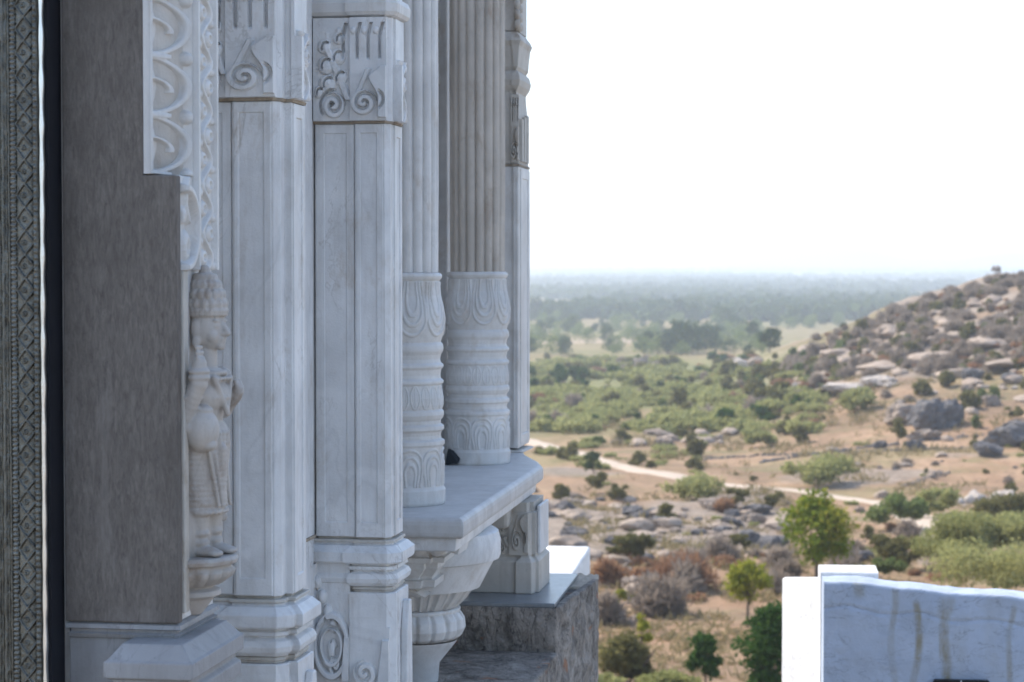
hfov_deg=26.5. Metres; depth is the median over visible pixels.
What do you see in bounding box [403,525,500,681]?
corbel
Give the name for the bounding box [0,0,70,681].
door frame
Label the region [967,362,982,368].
dry bush
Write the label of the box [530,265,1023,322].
woodland
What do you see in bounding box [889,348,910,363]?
dry bush
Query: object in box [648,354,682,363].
bush
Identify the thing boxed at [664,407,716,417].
bush
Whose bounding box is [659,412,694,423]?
bush
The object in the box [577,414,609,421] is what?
bush
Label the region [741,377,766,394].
bush
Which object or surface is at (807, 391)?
bush
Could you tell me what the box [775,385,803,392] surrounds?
bush
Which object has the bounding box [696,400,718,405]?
bush
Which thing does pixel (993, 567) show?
bush
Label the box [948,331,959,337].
boulder
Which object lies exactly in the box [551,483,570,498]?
bush
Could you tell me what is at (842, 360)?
boulder
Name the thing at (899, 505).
bush
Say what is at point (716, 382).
bush
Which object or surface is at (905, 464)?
boulder
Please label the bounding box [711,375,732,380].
bush
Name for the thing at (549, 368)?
bush
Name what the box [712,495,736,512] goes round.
dry bush
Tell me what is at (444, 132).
temple wall
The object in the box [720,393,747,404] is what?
bush
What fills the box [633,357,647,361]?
boulder
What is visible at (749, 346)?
tree
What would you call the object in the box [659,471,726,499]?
bush
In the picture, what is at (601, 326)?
tree
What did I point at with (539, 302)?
tree
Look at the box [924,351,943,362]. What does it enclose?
dry bush
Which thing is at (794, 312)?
tree
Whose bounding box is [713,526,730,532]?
boulder
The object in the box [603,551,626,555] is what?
boulder
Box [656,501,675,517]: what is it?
bush
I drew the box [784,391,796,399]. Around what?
bush
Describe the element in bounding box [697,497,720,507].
boulder
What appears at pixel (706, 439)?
boulder
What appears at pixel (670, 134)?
sky
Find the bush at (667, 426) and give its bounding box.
[658,421,680,433]
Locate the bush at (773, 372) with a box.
[767,368,786,380]
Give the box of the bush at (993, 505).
[970,491,1023,522]
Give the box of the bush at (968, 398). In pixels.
[956,389,982,408]
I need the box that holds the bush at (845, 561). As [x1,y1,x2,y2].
[832,555,861,564]
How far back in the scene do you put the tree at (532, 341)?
702.46 m
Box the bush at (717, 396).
[709,391,744,402]
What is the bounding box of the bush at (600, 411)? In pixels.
[586,409,606,415]
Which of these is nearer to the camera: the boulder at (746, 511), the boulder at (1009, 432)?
the boulder at (746, 511)
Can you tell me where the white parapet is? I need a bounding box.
[546,546,589,574]
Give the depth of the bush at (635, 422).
266.16 m
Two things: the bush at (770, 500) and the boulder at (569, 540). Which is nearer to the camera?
the boulder at (569, 540)
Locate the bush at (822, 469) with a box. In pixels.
[779,451,858,485]
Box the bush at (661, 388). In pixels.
[650,385,671,390]
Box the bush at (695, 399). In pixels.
[686,395,715,403]
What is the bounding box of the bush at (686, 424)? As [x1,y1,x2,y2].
[667,418,696,430]
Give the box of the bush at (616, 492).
[605,483,628,498]
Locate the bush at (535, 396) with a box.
[530,392,545,401]
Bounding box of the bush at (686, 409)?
[675,408,698,414]
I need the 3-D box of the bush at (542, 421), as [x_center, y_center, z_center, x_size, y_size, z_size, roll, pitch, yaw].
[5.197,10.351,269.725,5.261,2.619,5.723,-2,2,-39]
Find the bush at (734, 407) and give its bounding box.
[701,405,738,409]
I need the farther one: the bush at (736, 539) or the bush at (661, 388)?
the bush at (661, 388)
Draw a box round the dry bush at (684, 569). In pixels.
[664,554,708,591]
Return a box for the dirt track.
[527,438,939,536]
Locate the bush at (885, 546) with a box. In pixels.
[867,531,922,566]
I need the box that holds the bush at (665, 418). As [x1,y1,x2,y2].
[647,411,687,424]
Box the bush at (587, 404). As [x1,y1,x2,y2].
[576,401,601,406]
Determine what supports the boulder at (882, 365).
on the ground at (571, 474)
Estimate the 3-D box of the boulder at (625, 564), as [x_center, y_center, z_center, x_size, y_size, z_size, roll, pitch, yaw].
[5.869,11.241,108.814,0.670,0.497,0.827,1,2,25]
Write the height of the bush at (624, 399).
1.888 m
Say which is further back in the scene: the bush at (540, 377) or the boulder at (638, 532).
the bush at (540, 377)
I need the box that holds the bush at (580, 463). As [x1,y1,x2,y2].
[574,459,600,467]
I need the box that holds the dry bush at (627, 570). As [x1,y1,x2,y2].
[618,563,632,576]
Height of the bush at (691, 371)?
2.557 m
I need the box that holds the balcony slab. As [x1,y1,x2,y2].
[400,452,542,551]
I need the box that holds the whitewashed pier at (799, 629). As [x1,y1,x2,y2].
[782,577,817,681]
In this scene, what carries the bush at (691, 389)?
on the ground at (571, 474)
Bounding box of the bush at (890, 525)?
[884,522,900,530]
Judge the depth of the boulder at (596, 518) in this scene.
135.39 m
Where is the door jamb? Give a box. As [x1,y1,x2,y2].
[61,0,243,681]
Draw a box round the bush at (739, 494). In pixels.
[725,487,749,504]
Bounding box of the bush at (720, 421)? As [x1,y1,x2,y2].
[709,416,748,425]
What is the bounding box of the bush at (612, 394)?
[600,389,620,402]
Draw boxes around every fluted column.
[402,0,445,506]
[444,0,510,464]
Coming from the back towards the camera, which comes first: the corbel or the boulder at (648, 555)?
the boulder at (648, 555)
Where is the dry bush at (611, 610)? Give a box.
[598,588,627,626]
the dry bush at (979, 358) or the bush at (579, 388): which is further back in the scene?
the bush at (579, 388)
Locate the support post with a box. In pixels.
[471,495,549,593]
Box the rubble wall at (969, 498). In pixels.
[956,489,1013,503]
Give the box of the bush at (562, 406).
[549,403,579,410]
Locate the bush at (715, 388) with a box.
[695,387,721,392]
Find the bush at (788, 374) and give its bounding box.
[774,369,803,378]
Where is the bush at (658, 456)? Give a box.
[650,450,677,459]
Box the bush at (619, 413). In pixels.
[598,407,629,418]
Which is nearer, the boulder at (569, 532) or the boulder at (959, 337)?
the boulder at (569, 532)
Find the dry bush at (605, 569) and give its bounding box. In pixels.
[590,554,626,585]
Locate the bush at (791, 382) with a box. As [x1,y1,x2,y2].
[788,379,801,385]
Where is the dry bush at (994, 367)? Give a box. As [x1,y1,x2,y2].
[983,356,1000,372]
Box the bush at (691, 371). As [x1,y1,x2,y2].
[682,369,711,378]
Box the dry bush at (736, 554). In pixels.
[728,540,743,561]
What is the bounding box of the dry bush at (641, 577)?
[633,573,659,582]
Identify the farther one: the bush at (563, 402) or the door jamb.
the bush at (563, 402)
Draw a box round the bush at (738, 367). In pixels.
[727,364,752,372]
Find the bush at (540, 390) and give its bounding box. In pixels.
[530,386,556,394]
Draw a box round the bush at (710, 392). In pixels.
[698,388,732,400]
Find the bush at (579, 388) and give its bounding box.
[563,384,597,392]
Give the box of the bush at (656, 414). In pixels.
[645,411,665,418]
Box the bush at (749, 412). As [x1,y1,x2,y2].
[745,409,764,416]
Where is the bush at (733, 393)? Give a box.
[726,389,743,396]
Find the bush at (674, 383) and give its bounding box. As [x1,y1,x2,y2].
[665,379,689,391]
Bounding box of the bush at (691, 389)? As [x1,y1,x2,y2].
[686,383,715,394]
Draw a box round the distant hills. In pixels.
[699,247,1023,269]
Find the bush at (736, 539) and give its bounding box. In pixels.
[729,534,751,547]
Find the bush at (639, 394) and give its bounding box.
[626,390,652,398]
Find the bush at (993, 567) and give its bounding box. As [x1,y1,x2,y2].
[921,535,1023,589]
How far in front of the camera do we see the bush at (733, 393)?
323.60 m
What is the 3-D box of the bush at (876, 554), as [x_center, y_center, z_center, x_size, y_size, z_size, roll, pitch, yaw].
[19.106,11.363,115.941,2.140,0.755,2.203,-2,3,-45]
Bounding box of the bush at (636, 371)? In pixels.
[628,368,659,376]
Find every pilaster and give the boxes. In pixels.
[211,0,320,681]
[312,0,414,681]
[505,0,533,452]
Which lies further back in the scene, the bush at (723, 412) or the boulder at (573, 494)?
the bush at (723, 412)
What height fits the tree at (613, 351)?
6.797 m
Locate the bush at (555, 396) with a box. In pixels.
[546,393,583,398]
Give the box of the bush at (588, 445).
[577,441,601,448]
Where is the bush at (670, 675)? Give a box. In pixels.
[634,668,703,681]
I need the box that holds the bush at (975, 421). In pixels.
[970,414,983,427]
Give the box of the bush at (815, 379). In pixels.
[805,371,824,387]
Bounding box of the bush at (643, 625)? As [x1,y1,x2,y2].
[636,612,653,644]
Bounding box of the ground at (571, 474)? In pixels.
[523,269,1023,681]
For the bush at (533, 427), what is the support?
on the ground at (571, 474)
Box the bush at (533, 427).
[530,423,543,431]
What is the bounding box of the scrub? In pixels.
[530,270,1023,592]
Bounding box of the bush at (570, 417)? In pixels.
[543,412,574,420]
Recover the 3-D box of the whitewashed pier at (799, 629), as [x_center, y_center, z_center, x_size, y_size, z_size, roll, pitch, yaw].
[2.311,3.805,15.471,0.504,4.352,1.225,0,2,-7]
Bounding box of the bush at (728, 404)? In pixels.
[727,402,743,407]
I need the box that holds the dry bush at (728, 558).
[706,553,742,567]
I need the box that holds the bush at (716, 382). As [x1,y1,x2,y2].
[691,379,719,387]
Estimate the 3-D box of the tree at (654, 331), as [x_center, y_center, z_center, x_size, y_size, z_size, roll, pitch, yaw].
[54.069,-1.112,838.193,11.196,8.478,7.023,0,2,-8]
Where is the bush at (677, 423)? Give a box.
[675,414,700,431]
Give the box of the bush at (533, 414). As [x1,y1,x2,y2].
[530,408,540,423]
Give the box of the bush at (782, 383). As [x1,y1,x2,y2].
[773,380,790,389]
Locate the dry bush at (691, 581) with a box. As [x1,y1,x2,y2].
[671,571,709,595]
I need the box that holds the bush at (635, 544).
[607,532,655,555]
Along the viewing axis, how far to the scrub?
315.79 m
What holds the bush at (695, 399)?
on the ground at (571, 474)
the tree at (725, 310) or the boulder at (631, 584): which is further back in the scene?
the tree at (725, 310)
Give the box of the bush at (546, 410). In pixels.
[534,406,563,412]
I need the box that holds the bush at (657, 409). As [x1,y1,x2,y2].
[651,403,681,412]
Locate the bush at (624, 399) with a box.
[603,395,627,402]
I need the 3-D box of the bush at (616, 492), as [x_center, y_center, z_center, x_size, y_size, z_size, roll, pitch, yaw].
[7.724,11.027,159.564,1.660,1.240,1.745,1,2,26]
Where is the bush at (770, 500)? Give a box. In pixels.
[763,494,777,506]
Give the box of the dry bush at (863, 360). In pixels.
[858,354,875,369]
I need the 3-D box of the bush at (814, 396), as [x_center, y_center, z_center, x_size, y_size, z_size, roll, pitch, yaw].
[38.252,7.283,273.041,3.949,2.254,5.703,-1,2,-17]
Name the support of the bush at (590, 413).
on the ground at (571, 474)
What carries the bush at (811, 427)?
on the ground at (571, 474)
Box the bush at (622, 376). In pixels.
[604,370,629,381]
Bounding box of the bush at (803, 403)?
[793,401,816,411]
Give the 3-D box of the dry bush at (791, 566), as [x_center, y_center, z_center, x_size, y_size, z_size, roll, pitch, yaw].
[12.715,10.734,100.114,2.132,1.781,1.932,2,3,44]
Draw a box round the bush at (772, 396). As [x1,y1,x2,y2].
[767,390,783,400]
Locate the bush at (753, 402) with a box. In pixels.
[749,396,765,405]
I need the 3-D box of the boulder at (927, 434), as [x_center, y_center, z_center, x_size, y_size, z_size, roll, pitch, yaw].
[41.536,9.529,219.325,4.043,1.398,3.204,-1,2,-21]
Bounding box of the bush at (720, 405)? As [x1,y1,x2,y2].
[716,404,741,408]
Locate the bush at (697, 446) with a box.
[686,437,707,456]
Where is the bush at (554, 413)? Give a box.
[548,409,569,419]
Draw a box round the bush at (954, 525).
[907,508,989,559]
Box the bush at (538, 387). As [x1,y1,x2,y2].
[530,386,556,392]
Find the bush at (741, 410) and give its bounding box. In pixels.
[734,407,750,412]
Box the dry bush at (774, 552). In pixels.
[757,543,794,566]
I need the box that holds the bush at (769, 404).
[755,398,794,411]
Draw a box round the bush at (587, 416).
[578,413,606,427]
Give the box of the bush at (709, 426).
[690,415,720,432]
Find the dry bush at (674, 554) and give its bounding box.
[666,549,682,558]
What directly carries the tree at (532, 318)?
on the ground at (571, 474)
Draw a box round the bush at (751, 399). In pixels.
[740,395,760,408]
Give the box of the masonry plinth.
[437,573,598,681]
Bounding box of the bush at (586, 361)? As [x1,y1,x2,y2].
[570,357,602,367]
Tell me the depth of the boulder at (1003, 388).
249.78 m
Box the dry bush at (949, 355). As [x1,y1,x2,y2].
[936,351,957,368]
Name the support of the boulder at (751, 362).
on the ground at (571, 474)
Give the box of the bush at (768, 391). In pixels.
[752,384,780,398]
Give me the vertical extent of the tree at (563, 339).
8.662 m
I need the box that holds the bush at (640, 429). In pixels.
[631,422,660,432]
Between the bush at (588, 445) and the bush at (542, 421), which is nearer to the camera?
the bush at (588, 445)
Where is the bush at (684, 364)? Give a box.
[670,360,689,366]
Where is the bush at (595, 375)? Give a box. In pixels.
[587,368,607,379]
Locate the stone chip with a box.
[445,449,459,464]
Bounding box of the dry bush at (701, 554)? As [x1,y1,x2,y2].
[681,544,711,567]
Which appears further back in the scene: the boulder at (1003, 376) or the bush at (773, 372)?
the bush at (773, 372)
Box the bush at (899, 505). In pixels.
[860,490,933,524]
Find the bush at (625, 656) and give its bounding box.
[598,629,656,681]
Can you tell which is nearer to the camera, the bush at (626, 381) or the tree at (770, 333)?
the bush at (626, 381)
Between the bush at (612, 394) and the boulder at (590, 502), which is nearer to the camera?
the boulder at (590, 502)
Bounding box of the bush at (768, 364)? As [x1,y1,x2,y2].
[762,358,779,368]
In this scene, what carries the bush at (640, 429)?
on the ground at (571, 474)
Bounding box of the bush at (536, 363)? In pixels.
[531,361,553,366]
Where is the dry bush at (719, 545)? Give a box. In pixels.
[702,530,738,559]
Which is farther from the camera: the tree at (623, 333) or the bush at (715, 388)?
the tree at (623, 333)
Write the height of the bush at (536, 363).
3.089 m
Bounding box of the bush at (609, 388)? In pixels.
[591,385,628,394]
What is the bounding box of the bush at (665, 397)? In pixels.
[661,395,671,402]
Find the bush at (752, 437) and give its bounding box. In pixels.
[742,428,778,445]
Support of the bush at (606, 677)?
on the ground at (571, 474)
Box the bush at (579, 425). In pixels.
[553,416,603,433]
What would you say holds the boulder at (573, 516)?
on the ground at (571, 474)
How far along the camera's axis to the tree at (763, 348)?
583.86 m
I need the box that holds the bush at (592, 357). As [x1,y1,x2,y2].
[570,354,599,359]
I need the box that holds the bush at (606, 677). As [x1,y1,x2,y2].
[598,671,626,681]
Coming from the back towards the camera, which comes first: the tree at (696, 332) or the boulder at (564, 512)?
the tree at (696, 332)
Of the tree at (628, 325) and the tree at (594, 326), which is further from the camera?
the tree at (628, 325)
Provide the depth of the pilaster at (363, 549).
7.79 m
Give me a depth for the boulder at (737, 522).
133.54 m
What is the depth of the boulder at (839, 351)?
342.44 m
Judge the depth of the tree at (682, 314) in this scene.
1288.48 m
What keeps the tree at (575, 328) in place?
on the ground at (571, 474)
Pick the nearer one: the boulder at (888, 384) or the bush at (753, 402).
the boulder at (888, 384)
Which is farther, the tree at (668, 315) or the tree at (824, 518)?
the tree at (668, 315)
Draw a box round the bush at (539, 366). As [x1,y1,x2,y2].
[536,363,554,369]
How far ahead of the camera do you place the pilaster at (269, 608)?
6.34 m
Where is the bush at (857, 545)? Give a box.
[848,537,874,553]
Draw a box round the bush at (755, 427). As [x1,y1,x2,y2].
[747,423,771,430]
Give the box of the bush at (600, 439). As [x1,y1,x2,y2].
[592,435,606,443]
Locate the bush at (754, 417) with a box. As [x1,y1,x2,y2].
[740,413,757,419]
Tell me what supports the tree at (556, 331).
on the ground at (571, 474)
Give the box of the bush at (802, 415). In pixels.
[794,411,818,421]
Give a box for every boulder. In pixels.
[549,502,557,509]
[549,511,556,516]
[549,535,587,545]
[555,509,579,516]
[556,500,576,509]
[559,529,587,537]
[560,497,584,503]
[561,526,588,532]
[565,511,591,520]
[570,492,586,499]
[573,541,587,545]
[576,500,596,508]
[589,517,603,521]
[590,548,601,557]
[595,497,605,500]
[598,537,615,544]
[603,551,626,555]
[603,578,620,587]
[605,554,629,563]
[607,503,624,509]
[614,496,636,501]
[615,514,629,518]
[619,518,654,530]
[621,575,638,588]
[622,505,642,514]
[623,561,633,566]
[624,582,640,592]
[626,619,635,625]
[627,615,638,621]
[629,438,647,446]
[629,510,649,518]
[632,530,655,535]
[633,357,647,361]
[634,553,654,559]
[642,429,657,434]
[649,509,657,516]
[649,516,666,520]
[654,430,673,436]
[654,438,672,444]
[654,517,682,527]
[654,529,666,532]
[657,549,675,558]
[665,435,679,441]
[668,537,684,541]
[669,527,680,531]
[675,511,685,515]
[680,436,699,442]
[690,529,707,534]
[694,429,709,434]
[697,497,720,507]
[698,437,712,443]
[702,525,712,529]
[706,503,718,510]
[707,522,729,527]
[713,434,723,440]
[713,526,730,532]
[717,525,738,529]
[720,427,738,435]
[720,516,743,526]
[722,530,739,536]
[724,509,739,515]
[727,357,748,366]
[738,504,772,514]
[739,509,757,513]
[739,513,766,523]
[739,529,761,543]
[746,356,762,366]
[755,535,789,548]
[764,518,786,527]
[768,515,794,526]
[770,524,784,529]
[797,345,805,351]
[820,348,851,355]
[821,382,868,392]
[839,358,849,362]
[853,506,865,511]
[853,550,873,560]
[855,360,896,370]
[858,375,897,385]
[861,348,871,351]
[863,382,873,386]
[872,440,886,448]
[874,490,887,497]
[876,324,895,335]
[880,327,897,336]
[883,382,897,387]
[883,402,914,423]
[891,368,909,376]
[900,462,913,466]
[904,441,926,448]
[906,398,960,430]
[906,429,942,440]
[907,351,950,359]
[918,389,938,394]
[934,452,946,456]
[935,367,979,378]
[936,319,951,325]
[941,435,953,440]
[943,398,964,419]
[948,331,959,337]
[956,335,973,339]
[960,385,973,390]
[961,368,984,379]
[961,378,983,385]
[965,407,978,414]
[966,301,983,306]
[967,337,1007,347]
[968,298,979,301]
[973,441,1003,456]
[976,384,990,388]
[981,294,1002,304]
[981,394,1001,406]
[983,419,1023,446]
[985,358,1018,368]
[998,386,1007,389]
[1000,373,1023,380]
[1004,375,1022,383]
[1013,395,1023,401]
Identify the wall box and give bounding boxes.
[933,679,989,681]
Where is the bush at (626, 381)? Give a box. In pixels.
[619,377,633,386]
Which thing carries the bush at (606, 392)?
on the ground at (571, 474)
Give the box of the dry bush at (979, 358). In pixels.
[967,352,988,363]
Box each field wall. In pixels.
[703,445,972,459]
[759,434,984,462]
[901,469,949,486]
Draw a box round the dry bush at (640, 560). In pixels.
[629,555,658,567]
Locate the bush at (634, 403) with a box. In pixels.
[607,398,643,410]
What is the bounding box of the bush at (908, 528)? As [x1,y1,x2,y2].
[890,517,922,537]
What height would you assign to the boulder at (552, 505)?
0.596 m
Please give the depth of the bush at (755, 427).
249.71 m
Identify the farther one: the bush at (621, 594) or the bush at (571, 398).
the bush at (571, 398)
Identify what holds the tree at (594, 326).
on the ground at (571, 474)
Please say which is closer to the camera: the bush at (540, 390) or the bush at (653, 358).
the bush at (540, 390)
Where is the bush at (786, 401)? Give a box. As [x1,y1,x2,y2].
[759,397,788,410]
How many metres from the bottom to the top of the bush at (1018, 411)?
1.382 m
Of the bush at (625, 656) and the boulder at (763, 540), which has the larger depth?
the boulder at (763, 540)
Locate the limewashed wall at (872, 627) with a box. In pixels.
[818,565,1023,681]
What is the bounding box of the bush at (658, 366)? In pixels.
[642,362,662,370]
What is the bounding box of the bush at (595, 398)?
[589,395,621,402]
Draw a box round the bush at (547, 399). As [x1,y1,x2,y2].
[535,393,568,404]
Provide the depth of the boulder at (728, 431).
250.67 m
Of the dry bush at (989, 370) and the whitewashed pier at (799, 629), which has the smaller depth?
the whitewashed pier at (799, 629)
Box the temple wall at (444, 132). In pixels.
[60,0,449,681]
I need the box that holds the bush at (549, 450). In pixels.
[537,445,567,454]
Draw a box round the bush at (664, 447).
[650,443,678,452]
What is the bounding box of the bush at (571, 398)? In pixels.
[564,392,585,407]
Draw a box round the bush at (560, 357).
[549,356,578,362]
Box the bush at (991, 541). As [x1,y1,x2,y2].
[936,509,1006,553]
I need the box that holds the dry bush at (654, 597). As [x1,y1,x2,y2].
[625,568,692,617]
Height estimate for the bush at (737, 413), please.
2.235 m
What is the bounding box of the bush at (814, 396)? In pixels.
[798,390,830,403]
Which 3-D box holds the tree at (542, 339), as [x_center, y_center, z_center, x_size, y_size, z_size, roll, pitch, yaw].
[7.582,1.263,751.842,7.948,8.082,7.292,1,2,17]
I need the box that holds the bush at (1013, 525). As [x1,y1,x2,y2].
[984,510,1023,549]
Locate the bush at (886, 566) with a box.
[871,557,907,574]
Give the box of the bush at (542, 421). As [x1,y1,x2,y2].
[530,413,576,431]
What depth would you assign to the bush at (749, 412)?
275.53 m
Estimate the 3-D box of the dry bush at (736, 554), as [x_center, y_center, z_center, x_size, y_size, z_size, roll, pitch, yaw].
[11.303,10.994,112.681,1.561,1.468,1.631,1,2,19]
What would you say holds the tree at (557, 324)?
on the ground at (571, 474)
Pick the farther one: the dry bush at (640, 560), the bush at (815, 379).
the bush at (815, 379)
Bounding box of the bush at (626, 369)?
[621,365,644,372]
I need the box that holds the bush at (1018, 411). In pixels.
[1004,406,1023,417]
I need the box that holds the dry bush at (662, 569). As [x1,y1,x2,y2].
[644,547,724,590]
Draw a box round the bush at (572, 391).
[559,388,593,395]
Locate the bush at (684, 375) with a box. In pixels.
[665,372,697,378]
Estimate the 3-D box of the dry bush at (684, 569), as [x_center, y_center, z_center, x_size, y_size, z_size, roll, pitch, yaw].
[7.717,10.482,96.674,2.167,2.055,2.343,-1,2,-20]
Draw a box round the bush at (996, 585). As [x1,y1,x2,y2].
[983,548,1023,588]
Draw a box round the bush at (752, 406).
[749,399,761,410]
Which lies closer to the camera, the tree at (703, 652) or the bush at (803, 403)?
the tree at (703, 652)
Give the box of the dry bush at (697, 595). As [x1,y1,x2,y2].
[685,592,707,601]
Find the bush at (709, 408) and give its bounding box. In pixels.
[699,403,715,411]
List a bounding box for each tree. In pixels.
[530,294,547,316]
[530,312,538,321]
[530,326,538,337]
[530,334,540,351]
[530,338,536,353]
[533,317,552,335]
[533,334,543,351]
[534,313,548,323]
[536,326,548,338]
[540,334,558,354]
[548,316,557,328]
[551,320,565,332]
[551,328,564,341]
[552,311,562,322]
[555,335,573,355]
[557,332,570,351]
[560,313,582,331]
[567,322,584,336]
[573,327,599,343]
[582,451,602,472]
[590,323,599,331]
[598,314,605,324]
[598,323,615,341]
[599,320,611,334]
[601,338,612,350]
[602,334,626,349]
[606,339,625,353]
[607,317,620,327]
[618,326,635,338]
[622,320,636,329]
[625,318,642,329]
[625,327,640,342]
[631,335,654,354]
[634,325,649,338]
[634,330,653,350]
[638,315,646,325]
[644,332,667,353]
[645,328,658,341]
[647,321,661,333]
[655,328,680,353]
[655,337,676,353]
[656,317,665,333]
[663,312,672,321]
[667,318,692,348]
[672,298,686,316]
[672,340,692,355]
[675,311,685,320]
[676,319,707,353]
[682,631,724,681]
[691,320,721,352]
[702,324,722,344]
[703,336,725,351]
[710,302,738,325]
[718,319,730,330]
[718,323,730,339]
[718,334,730,347]
[720,336,737,353]
[721,557,773,627]
[730,324,748,339]
[730,599,781,681]
[731,332,749,348]
[743,344,753,351]
[744,333,761,350]
[745,321,760,344]
[752,340,767,352]
[753,318,764,330]
[755,331,771,347]
[757,327,781,352]
[768,316,782,326]
[774,487,859,576]
[777,317,796,329]
[787,305,801,324]
[788,316,800,325]
[798,315,806,324]
[802,317,813,327]
[803,314,816,323]
[805,316,817,327]
[817,316,827,325]
[830,315,846,326]
[889,417,906,448]
[991,265,1001,278]
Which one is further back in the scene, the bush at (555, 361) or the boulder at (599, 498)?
the bush at (555, 361)
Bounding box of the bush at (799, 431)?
[791,424,809,442]
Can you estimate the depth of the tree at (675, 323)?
723.49 m
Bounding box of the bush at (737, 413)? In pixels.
[705,410,751,419]
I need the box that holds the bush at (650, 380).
[643,377,666,385]
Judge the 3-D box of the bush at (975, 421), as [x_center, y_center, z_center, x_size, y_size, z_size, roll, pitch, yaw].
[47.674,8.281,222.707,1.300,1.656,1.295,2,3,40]
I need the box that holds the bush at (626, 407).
[607,401,638,416]
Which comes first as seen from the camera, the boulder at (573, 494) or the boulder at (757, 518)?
the boulder at (757, 518)
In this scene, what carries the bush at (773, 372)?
on the ground at (571, 474)
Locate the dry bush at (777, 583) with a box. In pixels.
[764,566,795,594]
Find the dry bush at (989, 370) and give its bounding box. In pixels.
[979,360,1003,373]
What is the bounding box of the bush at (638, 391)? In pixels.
[631,390,654,396]
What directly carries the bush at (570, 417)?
on the ground at (571, 474)
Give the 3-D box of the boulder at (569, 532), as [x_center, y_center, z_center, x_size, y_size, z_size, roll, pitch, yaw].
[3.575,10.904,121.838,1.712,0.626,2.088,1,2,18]
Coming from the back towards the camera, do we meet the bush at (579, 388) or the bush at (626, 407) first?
the bush at (579, 388)
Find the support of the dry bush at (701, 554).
on the ground at (571, 474)
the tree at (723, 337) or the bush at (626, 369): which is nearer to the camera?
the bush at (626, 369)
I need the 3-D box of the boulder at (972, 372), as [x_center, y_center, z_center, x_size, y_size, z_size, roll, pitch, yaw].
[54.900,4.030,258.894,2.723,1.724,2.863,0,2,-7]
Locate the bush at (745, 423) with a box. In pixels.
[731,418,770,428]
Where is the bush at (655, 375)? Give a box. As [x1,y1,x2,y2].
[629,371,664,379]
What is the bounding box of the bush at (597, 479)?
[584,471,607,489]
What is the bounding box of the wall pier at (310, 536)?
[303,0,315,651]
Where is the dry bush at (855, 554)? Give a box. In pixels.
[824,546,862,564]
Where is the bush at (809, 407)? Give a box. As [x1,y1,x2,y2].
[794,401,837,412]
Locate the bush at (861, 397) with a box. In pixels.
[834,386,878,410]
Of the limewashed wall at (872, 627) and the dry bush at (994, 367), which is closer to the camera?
the limewashed wall at (872, 627)
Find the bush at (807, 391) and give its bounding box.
[795,388,820,393]
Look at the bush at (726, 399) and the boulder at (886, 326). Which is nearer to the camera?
the bush at (726, 399)
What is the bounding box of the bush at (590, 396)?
[585,392,601,398]
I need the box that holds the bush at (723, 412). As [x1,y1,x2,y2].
[715,406,736,424]
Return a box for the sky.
[526,0,1023,268]
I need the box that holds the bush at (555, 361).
[542,358,565,364]
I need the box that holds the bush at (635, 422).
[626,418,655,429]
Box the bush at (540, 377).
[530,374,555,382]
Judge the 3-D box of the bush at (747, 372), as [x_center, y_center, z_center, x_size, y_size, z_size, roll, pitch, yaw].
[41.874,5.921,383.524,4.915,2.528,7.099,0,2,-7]
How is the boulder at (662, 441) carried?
on the ground at (571, 474)
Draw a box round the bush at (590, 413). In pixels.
[569,410,604,416]
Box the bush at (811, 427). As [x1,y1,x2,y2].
[784,418,826,433]
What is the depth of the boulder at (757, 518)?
137.21 m
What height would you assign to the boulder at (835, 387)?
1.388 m
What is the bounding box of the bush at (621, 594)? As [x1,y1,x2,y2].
[614,589,635,602]
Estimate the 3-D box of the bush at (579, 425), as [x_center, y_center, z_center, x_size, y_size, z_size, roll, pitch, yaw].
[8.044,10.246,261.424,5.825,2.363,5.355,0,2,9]
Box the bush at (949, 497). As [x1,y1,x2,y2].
[915,486,961,511]
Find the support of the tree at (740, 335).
on the ground at (571, 474)
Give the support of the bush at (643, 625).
on the ground at (571, 474)
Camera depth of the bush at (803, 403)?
269.68 m
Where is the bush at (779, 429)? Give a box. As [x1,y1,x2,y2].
[775,420,790,434]
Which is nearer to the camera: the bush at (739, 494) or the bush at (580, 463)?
the bush at (739, 494)
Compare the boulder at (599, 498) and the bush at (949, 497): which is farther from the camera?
the boulder at (599, 498)
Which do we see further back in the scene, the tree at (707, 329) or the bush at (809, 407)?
the tree at (707, 329)
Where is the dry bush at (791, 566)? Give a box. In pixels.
[769,556,803,580]
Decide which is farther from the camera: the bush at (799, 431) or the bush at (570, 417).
the bush at (570, 417)
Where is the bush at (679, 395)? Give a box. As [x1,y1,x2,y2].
[666,386,686,406]
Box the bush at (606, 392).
[598,389,628,396]
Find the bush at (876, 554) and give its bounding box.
[864,545,877,556]
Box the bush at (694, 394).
[687,392,701,403]
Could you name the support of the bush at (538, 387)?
on the ground at (571, 474)
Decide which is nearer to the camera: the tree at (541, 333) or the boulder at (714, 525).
the boulder at (714, 525)
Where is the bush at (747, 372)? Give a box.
[736,369,751,378]
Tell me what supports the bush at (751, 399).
on the ground at (571, 474)
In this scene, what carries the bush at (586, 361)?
on the ground at (571, 474)
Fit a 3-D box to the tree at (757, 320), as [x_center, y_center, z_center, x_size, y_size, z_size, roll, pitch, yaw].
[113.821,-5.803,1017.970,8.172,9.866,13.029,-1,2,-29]
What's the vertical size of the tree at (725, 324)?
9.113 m
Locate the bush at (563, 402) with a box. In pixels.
[552,398,591,408]
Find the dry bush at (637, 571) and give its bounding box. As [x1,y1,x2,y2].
[629,566,653,575]
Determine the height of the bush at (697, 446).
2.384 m
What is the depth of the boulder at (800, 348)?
386.88 m
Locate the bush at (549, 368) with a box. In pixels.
[543,366,568,373]
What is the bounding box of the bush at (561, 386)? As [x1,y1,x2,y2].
[551,382,584,389]
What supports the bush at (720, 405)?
on the ground at (571, 474)

